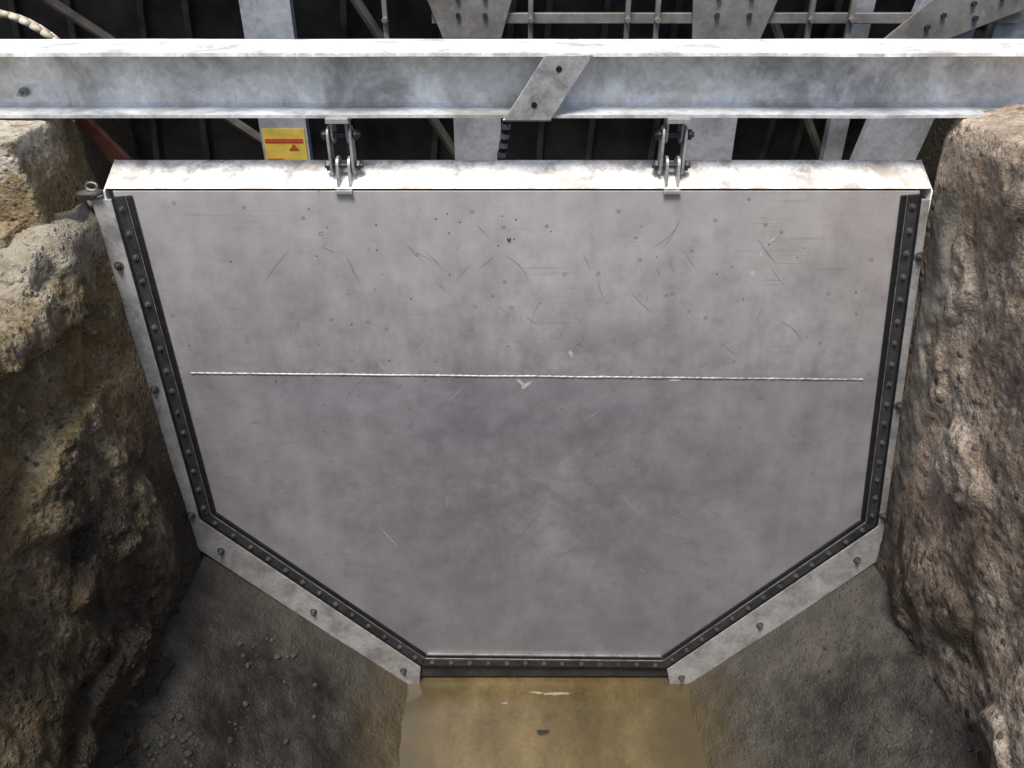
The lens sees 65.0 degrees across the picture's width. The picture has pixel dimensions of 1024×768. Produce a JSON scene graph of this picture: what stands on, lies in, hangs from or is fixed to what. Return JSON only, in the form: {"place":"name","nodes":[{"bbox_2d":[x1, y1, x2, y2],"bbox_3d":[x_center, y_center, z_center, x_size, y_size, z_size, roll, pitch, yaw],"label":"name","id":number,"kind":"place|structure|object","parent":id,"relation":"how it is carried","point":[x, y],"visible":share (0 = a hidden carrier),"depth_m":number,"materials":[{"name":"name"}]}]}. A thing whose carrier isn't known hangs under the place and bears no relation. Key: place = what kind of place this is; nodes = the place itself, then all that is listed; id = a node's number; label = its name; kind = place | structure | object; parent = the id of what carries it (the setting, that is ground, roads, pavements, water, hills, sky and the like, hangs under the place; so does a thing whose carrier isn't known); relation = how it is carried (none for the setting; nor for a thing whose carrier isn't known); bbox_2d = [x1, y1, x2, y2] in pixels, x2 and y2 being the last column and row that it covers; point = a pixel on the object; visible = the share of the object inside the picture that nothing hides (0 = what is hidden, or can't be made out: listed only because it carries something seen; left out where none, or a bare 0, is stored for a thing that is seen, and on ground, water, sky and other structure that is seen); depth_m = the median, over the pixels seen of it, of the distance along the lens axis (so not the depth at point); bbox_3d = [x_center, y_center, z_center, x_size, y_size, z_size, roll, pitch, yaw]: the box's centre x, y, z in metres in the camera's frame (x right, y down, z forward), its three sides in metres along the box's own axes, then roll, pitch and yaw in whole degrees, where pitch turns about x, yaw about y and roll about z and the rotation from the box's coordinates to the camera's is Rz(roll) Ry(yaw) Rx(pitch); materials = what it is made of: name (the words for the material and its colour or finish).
{"place":"outdoors","nodes":[
{"label":"outdoors","id":0,"kind":"place"},
{"bbox_2d":[73,30,986,194],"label":"ground","id":1,"kind":"structure","parent":0,"point":[119,131],"depth_m":3.98,"materials":[{"name":"soil"}]},
{"bbox_2d":[0,10,59,38],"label":"rope","id":2,"kind":"object","parent":1,"relation":"on","point":[43,31],"visible":0.46,"depth_m":2.67,"materials":[{"name":"white fabric"}]},
{"bbox_2d":[0,200,204,767],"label":"rock wall","id":3,"kind":"structure","parent":1,"relation":"on","point":[101,555],"depth_m":2.29,"materials":[{"name":"brown stone"}]},
{"bbox_2d":[0,220,25,248],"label":"rock","id":4,"kind":"object","parent":3,"relation":"on","point":[9,230],"visible":0.28,"depth_m":2.29,"materials":[{"name":"beige stone"}]},
{"bbox_2d":[0,118,101,227],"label":"rock","id":5,"kind":"structure","parent":3,"relation":"on","point":[46,172],"depth_m":2.36,"materials":[{"name":"beige stone"}]},
{"bbox_2d":[54,198,112,308],"bbox_3d":[-1.327,0.102,2.705,0.218,1.360,0.360,-19,37,-28],"label":"mortar joint","id":6,"kind":"object","parent":3,"relation":"attached to","point":[80,214],"visible":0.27,"depth_m":2.45,"materials":[{"name":"grey concrete"}]},
{"bbox_2d":[0,39,1023,117],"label":"beam","id":7,"kind":"structure","parent":3,"relation":"on","point":[490,78],"depth_m":2.44,"materials":[{"name":"metal"}]},
{"bbox_2d":[16,87,29,96],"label":"beam bolts","id":8,"kind":"object","parent":7,"relation":"attached to","point":[23,92],"visible":1,"depth_m":2.44,"materials":[{"name":"metal"}]},
{"bbox_2d":[73,118,132,164],"bbox_3d":[-1.350,-0.786,2.711,0.218,0.299,0.030,0,32,0],"label":"brace","id":9,"kind":"object","parent":7,"relation":"attached to","point":[109,147],"visible":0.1,"depth_m":2.68,"materials":[{"name":"red metal"}]},
{"bbox_2d":[497,118,510,159],"bbox_3d":[-0.029,-0.800,2.745,0.050,0.438,0.054,-17,36,-25],"label":"armoured hose","id":10,"kind":"object","parent":7,"relation":"attached to","point":[504,137],"visible":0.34,"depth_m":2.72,"materials":[{"name":"silver metal"}]},
{"bbox_2d":[503,119,550,121],"bbox_3d":[0.045,-0.786,2.393,0.143,0.009,0.009,0,32,0],"label":"plate weld","id":11,"kind":"object","parent":7,"relation":"attached to","point":[526,120],"visible":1,"depth_m":2.39,"materials":[{"name":"grey metal"}]},
{"bbox_2d":[504,55,592,119],"bbox_3d":[0.104,-0.862,2.342,0.254,0.182,0.012,0,32,0],"label":"diagonal plate","id":12,"kind":"object","parent":7,"relation":"attached to","point":[547,88],"visible":1,"depth_m":2.34,"materials":[{"name":"metal"}]},
{"bbox_2d":[531,66,561,107],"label":"plate bolt holes","id":13,"kind":"object","parent":12,"relation":"attached to","point":[558,70],"visible":1,"depth_m":2.31,"materials":[{"name":"black metal"}]},
{"bbox_2d":[0,0,980,159],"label":"sheet","id":14,"kind":"object","parent":1,"relation":"on","point":[411,139],"depth_m":4.20,"materials":[{"name":"black metal"}]},
{"bbox_2d":[7,0,988,159],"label":"ribs","id":15,"kind":"object","parent":14,"relation":"attached to","point":[13,7],"depth_m":3.96,"materials":[{"name":"black metal"}]},
{"bbox_2d":[41,0,1023,159],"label":"steel framework","id":16,"kind":"object","parent":1,"relation":"on","point":[712,139],"visible":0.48,"depth_m":3.02,"materials":[{"name":"grey metal"}]},
{"bbox_2d":[874,104,1023,767],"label":"rock wall","id":17,"kind":"structure","parent":1,"relation":"on","point":[950,569],"depth_m":2.35,"materials":[{"name":"brown stone"}]},
{"bbox_2d":[882,185,965,556],"bbox_3d":[1.397,0.113,2.688,0.090,1.440,0.485,-13,34,-20],"label":"mortar joint","id":18,"kind":"object","parent":17,"relation":"attached to","point":[946,217],"visible":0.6,"depth_m":2.63,"materials":[{"name":"grey concrete"}]},
{"bbox_2d":[112,554,981,767],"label":"channel apron","id":19,"kind":"object","parent":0,"point":[781,696],"visible":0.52,"depth_m":2.87,"materials":[{"name":"grey concrete"}]},
{"bbox_2d":[77,181,929,683],"bbox_3d":[0.031,0.319,2.961,2.742,2.118,0.150,0,24,0],"label":"gate frame","id":20,"kind":"object","parent":19,"relation":"on","point":[819,581],"visible":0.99,"depth_m":3.09,"materials":[{"name":"metal"}]},
{"bbox_2d":[103,159,932,668],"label":"sluice gate","id":21,"kind":"structure","parent":20,"relation":"attached to","point":[543,413],"depth_m":2.76,"materials":[{"name":"silver metal"}]},
{"bbox_2d":[321,118,363,193],"bbox_3d":[-0.523,-0.711,2.477,0.118,0.224,0.105,0,32,0],"label":"gate hinge","id":22,"kind":"object","parent":21,"relation":"on","point":[330,135],"visible":0.95,"depth_m":2.47,"materials":[{"name":"metal"}]},
{"bbox_2d":[652,118,693,193],"bbox_3d":[0.496,-0.711,2.477,0.118,0.224,0.105,0,32,0],"label":"gate hinge","id":23,"kind":"object","parent":21,"relation":"on","point":[680,164],"visible":0.96,"depth_m":2.47,"materials":[{"name":"metal"}]},
{"bbox_2d":[129,624,978,767],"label":"gravel","id":24,"kind":"structure","parent":19,"relation":"on","point":[188,753],"depth_m":2.55,"materials":[{"name":"grey gravel"}]},
{"bbox_2d":[399,676,706,767],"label":"water","id":25,"kind":"structure","parent":0,"point":[586,722],"depth_m":3.16,"materials":[{"name":"brown liquid"}]},
{"bbox_2d":[501,691,568,703],"bbox_3d":[0.100,1.263,3.264,0.299,0.001,0.041,-5,32,-8],"label":"foam streak","id":26,"kind":"object","parent":25,"relation":"on","point":[557,693],"visible":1,"depth_m":3.27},
{"bbox_2d":[536,730,549,734],"bbox_3d":[0.121,1.352,3.119,0.052,0.008,0.024,0,32,0],"label":"floating leaf","id":27,"kind":"object","parent":25,"relation":"on","point":[540,732],"visible":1,"depth_m":3.12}
]}

